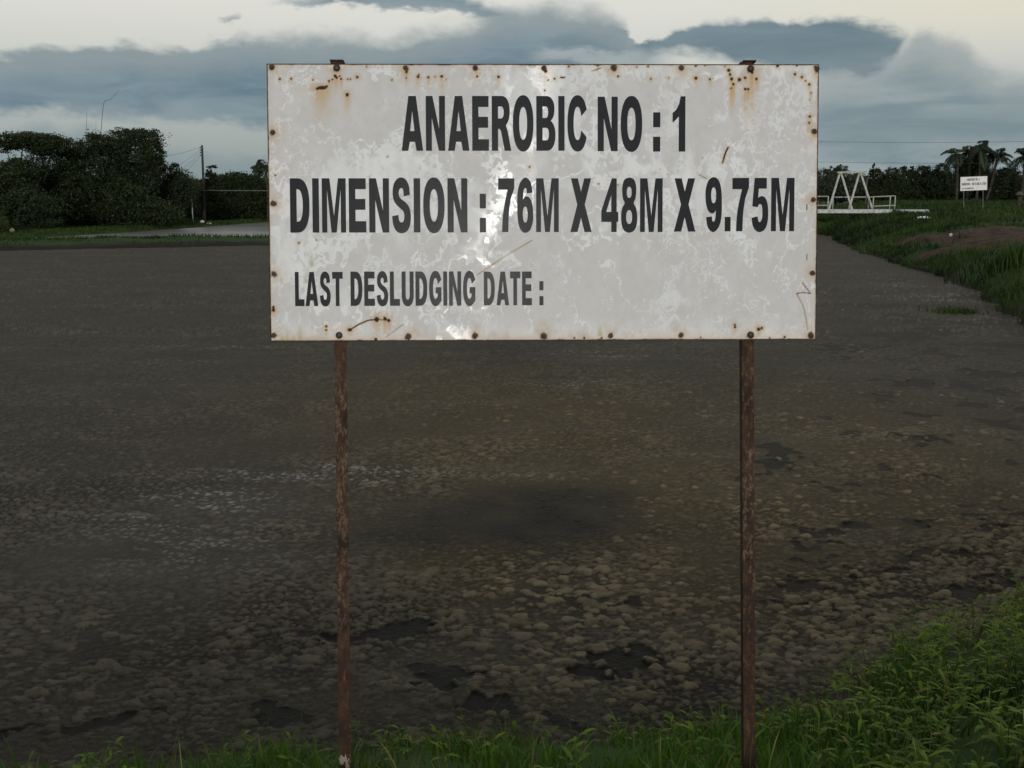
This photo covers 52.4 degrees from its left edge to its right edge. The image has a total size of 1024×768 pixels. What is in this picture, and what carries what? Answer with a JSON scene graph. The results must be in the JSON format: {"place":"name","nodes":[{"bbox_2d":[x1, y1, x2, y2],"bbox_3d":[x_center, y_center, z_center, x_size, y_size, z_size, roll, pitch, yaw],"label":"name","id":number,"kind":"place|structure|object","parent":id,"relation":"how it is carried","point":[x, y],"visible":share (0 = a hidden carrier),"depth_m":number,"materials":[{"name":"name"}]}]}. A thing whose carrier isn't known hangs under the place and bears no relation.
{"place":"outdoors","nodes":[
{"label":"outdoors","id":0,"kind":"place"},
{"bbox_2d":[0,216,268,240],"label":"bank grass","id":1,"kind":"structure","parent":0,"point":[72,229],"depth_m":91.15,"materials":[{"name":"green plant"}]},
{"bbox_2d":[36,222,268,238],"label":"water","id":2,"kind":"structure","parent":0,"point":[250,229],"depth_m":93.96,"materials":[{"name":"grey liquid"}]},
{"bbox_2d":[0,199,1023,767],"bbox_3d":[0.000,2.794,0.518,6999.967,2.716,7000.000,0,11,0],"label":"ground","id":3,"kind":"structure","parent":0,"point":[982,235],"depth_m":7.51,"materials":[{"name":"soil"}]},
{"bbox_2d":[0,214,11,232],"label":"bush","id":4,"kind":"object","parent":3,"relation":"on","point":[5,222],"visible":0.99,"depth_m":82.53,"materials":[{"name":"green plant"}]},
{"bbox_2d":[0,130,73,227],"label":"broadleaf tree","id":5,"kind":"object","parent":3,"relation":"on","point":[39,143],"visible":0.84,"depth_m":92.28,"materials":[{"name":"green plant"}]},
{"bbox_2d":[0,163,80,229],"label":"broadleaf tree","id":6,"kind":"object","parent":3,"relation":"on","point":[14,197],"visible":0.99,"depth_m":89.61,"materials":[{"name":"green plant"}]},
{"bbox_2d":[13,134,105,225],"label":"broadleaf tree","id":7,"kind":"object","parent":3,"relation":"on","point":[61,171],"visible":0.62,"depth_m":96.38,"materials":[{"name":"green plant"}]},
{"bbox_2d":[68,129,132,225],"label":"broadleaf tree","id":8,"kind":"object","parent":3,"relation":"on","point":[105,146],"visible":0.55,"depth_m":98.59,"materials":[{"name":"green plant"}]},
{"bbox_2d":[51,173,185,226],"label":"broadleaf tree","id":9,"kind":"object","parent":3,"relation":"on","point":[137,210],"visible":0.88,"depth_m":98.49,"materials":[{"name":"green plant"}]},
{"bbox_2d":[0,233,268,247],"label":"bund grass","id":10,"kind":"structure","parent":3,"relation":"on","point":[85,239],"depth_m":70.31,"materials":[{"name":"green plant"}]},
{"bbox_2d":[106,126,171,200],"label":"broadleaf tree","id":11,"kind":"object","parent":3,"relation":"on","point":[149,160],"visible":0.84,"depth_m":100.73,"materials":[{"name":"green plant"}]},
{"bbox_2d":[142,162,202,223],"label":"broadleaf tree","id":12,"kind":"object","parent":3,"relation":"on","point":[176,186],"visible":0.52,"depth_m":105.30,"materials":[{"name":"green plant"}]},
{"bbox_2d":[178,179,201,217],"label":"broadleaf tree","id":13,"kind":"object","parent":3,"relation":"on","point":[188,209],"visible":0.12,"depth_m":128.56,"materials":[{"name":"green plant"}]},
{"bbox_2d":[200,145,205,222],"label":"utility pole","id":14,"kind":"object","parent":3,"relation":"on","point":[203,187],"visible":0.94,"depth_m":109.95,"materials":[{"name":"wood"}]},
{"bbox_2d":[189,164,241,219],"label":"broadleaf tree","id":15,"kind":"object","parent":3,"relation":"on","point":[212,199],"visible":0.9,"depth_m":118.99,"materials":[{"name":"green plant"}]},
{"bbox_2d":[191,190,267,221],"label":"pipe rail","id":16,"kind":"object","parent":3,"relation":"on","point":[224,190],"visible":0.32,"depth_m":109.11,"materials":[{"name":"grey metal"}]},
{"bbox_2d":[214,169,267,219],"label":"broadleaf tree","id":17,"kind":"object","parent":3,"relation":"on","point":[235,180],"visible":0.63,"depth_m":121.20,"materials":[{"name":"green plant"}]},
{"bbox_2d":[242,173,268,219],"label":"broadleaf tree","id":18,"kind":"object","parent":3,"relation":"on","point":[262,210],"visible":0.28,"depth_m":122.66,"materials":[{"name":"green plant"}]},
{"bbox_2d":[250,159,268,220],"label":"palm tree","id":19,"kind":"object","parent":3,"relation":"on","point":[259,167],"visible":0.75,"depth_m":121.18,"materials":[{"name":"green plant"}]},
{"bbox_2d":[0,234,1023,767],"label":"pond sludge","id":20,"kind":"object","parent":3,"relation":"on","point":[536,524],"visible":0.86,"depth_m":11.93,"materials":[{"name":"soil"}]},
{"bbox_2d":[918,305,988,315],"bbox_3d":[13.395,-2.267,31.346,1.966,0.270,2.088,0,11,0],"label":"grass tuft","id":21,"kind":"object","parent":20,"relation":"on","point":[955,311],"visible":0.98,"depth_m":31.10,"materials":[{"name":"green plant"}]},
{"bbox_2d":[0,567,1023,767],"bbox_3d":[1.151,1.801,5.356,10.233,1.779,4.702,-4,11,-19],"label":"grass","id":22,"kind":"structure","parent":3,"relation":"on","point":[781,735],"depth_m":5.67,"materials":[{"name":"green plant"}]},
{"bbox_2d":[18,172,1023,203],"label":"wood","id":23,"kind":"object","parent":3,"relation":"on","point":[222,176],"depth_m":208.04,"materials":[{"name":"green plant"}]},
{"bbox_2d":[267,59,819,767],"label":"information sign","id":24,"kind":"object","parent":3,"relation":"on","point":[541,201],"visible":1,"depth_m":4.62,"materials":[{"name":"metal"}]},
{"bbox_2d":[818,167,836,207],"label":"broadleaf tree","id":25,"kind":"object","parent":3,"relation":"on","point":[824,185],"visible":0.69,"depth_m":181.49,"materials":[{"name":"green plant"}]},
{"bbox_2d":[824,164,849,204],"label":"broadleaf tree","id":26,"kind":"object","parent":3,"relation":"on","point":[839,168],"visible":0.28,"depth_m":183.88,"materials":[{"name":"green plant"}]},
{"bbox_2d":[832,173,870,202],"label":"broadleaf tree","id":27,"kind":"object","parent":3,"relation":"on","point":[850,188],"visible":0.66,"depth_m":174.39,"materials":[{"name":"green plant"}]},
{"bbox_2d":[817,209,928,212],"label":"concrete walkway","id":28,"kind":"structure","parent":3,"relation":"on","point":[854,210],"depth_m":86.44,"materials":[{"name":"grey concrete"}]},
{"bbox_2d":[817,196,828,208],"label":"handrail","id":29,"kind":"object","parent":28,"relation":"on","point":[827,205],"visible":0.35,"depth_m":86.49,"materials":[{"name":"grey metal"}]},
{"bbox_2d":[828,171,871,208],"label":"gantry","id":30,"kind":"object","parent":28,"relation":"on","point":[860,173],"visible":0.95,"depth_m":86.68,"materials":[{"name":"white metal"}]},
{"bbox_2d":[832,196,872,208],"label":"handrail","id":31,"kind":"object","parent":28,"relation":"on","point":[850,197],"visible":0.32,"depth_m":87.69,"materials":[{"name":"grey metal"}]},
{"bbox_2d":[872,195,895,208],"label":"handrail","id":32,"kind":"object","parent":28,"relation":"on","point":[889,205],"visible":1,"depth_m":86.48,"materials":[{"name":"grey metal"}]},
{"bbox_2d":[860,163,889,201],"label":"broadleaf tree","id":33,"kind":"object","parent":3,"relation":"on","point":[873,175],"visible":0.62,"depth_m":174.44,"materials":[{"name":"green plant"}]},
{"bbox_2d":[870,166,912,200],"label":"broadleaf tree","id":34,"kind":"object","parent":3,"relation":"on","point":[891,187],"visible":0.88,"depth_m":171.95,"materials":[{"name":"green plant"}]},
{"bbox_2d":[899,165,920,201],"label":"broadleaf tree","id":35,"kind":"object","parent":3,"relation":"on","point":[909,173],"visible":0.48,"depth_m":173.67,"materials":[{"name":"green plant"}]},
{"bbox_2d":[817,198,1023,225],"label":"field grass","id":36,"kind":"structure","parent":3,"relation":"on","point":[1009,207],"depth_m":102.81,"materials":[{"name":"green plant"}]},
{"bbox_2d":[903,165,937,200],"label":"broadleaf tree","id":37,"kind":"object","parent":3,"relation":"on","point":[924,171],"visible":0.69,"depth_m":171.37,"materials":[{"name":"green plant"}]},
{"bbox_2d":[923,163,966,200],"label":"broadleaf tree","id":38,"kind":"object","parent":3,"relation":"on","point":[942,190],"visible":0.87,"depth_m":168.69,"materials":[{"name":"green plant"}]},
{"bbox_2d":[940,148,970,200],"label":"palm tree","id":39,"kind":"object","parent":3,"relation":"on","point":[955,157],"visible":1,"depth_m":162.22,"materials":[{"name":"green plant"}]},
{"bbox_2d":[948,230,969,238],"bbox_3d":[22.654,-7.551,52.754,1.120,0.531,0.139,0,11,0],"label":"outlet pipe","id":40,"kind":"object","parent":3,"relation":"on","point":[959,233],"visible":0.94,"depth_m":52.71,"materials":[{"name":"black plastic"}]},
{"bbox_2d":[961,145,978,200],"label":"palm tree","id":41,"kind":"object","parent":3,"relation":"on","point":[966,149],"visible":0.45,"depth_m":165.36,"materials":[{"name":"green plant"}]},
{"bbox_2d":[945,158,1001,199],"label":"broadleaf tree","id":42,"kind":"object","parent":3,"relation":"on","point":[974,172],"visible":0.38,"depth_m":169.61,"materials":[{"name":"green plant"}]},
{"bbox_2d":[960,176,986,209],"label":"information sign","id":43,"kind":"object","parent":3,"relation":"on","point":[973,183],"visible":1,"depth_m":90.50,"materials":[{"name":"white metal"}]},
{"bbox_2d":[961,140,999,199],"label":"palm tree","id":44,"kind":"object","parent":3,"relation":"on","point":[983,149],"visible":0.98,"depth_m":161.62,"materials":[{"name":"green plant"}]},
{"bbox_2d":[965,240,1023,285],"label":"reed clump","id":45,"kind":"object","parent":3,"relation":"on","point":[1011,256],"visible":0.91,"depth_m":38.73,"materials":[{"name":"green plant"}]},
{"bbox_2d":[981,148,1014,199],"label":"palm tree","id":46,"kind":"object","parent":3,"relation":"on","point":[1001,153],"visible":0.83,"depth_m":163.07,"materials":[{"name":"green plant"}]},
{"bbox_2d":[978,166,1023,200],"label":"broadleaf tree","id":47,"kind":"object","parent":3,"relation":"on","point":[1003,189],"visible":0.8,"depth_m":165.57,"materials":[{"name":"green plant"}]},
{"bbox_2d":[1004,148,1023,199],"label":"palm tree","id":48,"kind":"object","parent":3,"relation":"on","point":[1020,159],"visible":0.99,"depth_m":160.58,"materials":[{"name":"green plant"}]},
{"bbox_2d":[1016,191,1023,213],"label":"valve post","id":49,"kind":"object","parent":3,"relation":"on","point":[1019,193],"visible":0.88,"depth_m":78.70,"materials":[{"name":"grey metal"}]},
{"bbox_2d":[0,0,1023,179],"label":"sky","id":50,"kind":"structure","parent":0,"point":[193,71],"materials":[{"name":"grey"}]},
{"bbox_2d":[817,206,1023,327],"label":"bank grass","id":51,"kind":"structure","parent":0,"point":[879,221],"depth_m":58.85,"materials":[{"name":"green plant"}]},
{"bbox_2d":[885,141,1023,142],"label":"power line","id":52,"kind":"object","parent":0,"point":[929,142],"visible":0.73,"depth_m":146.25,"materials":[{"name":"grey metal"}]}
]}

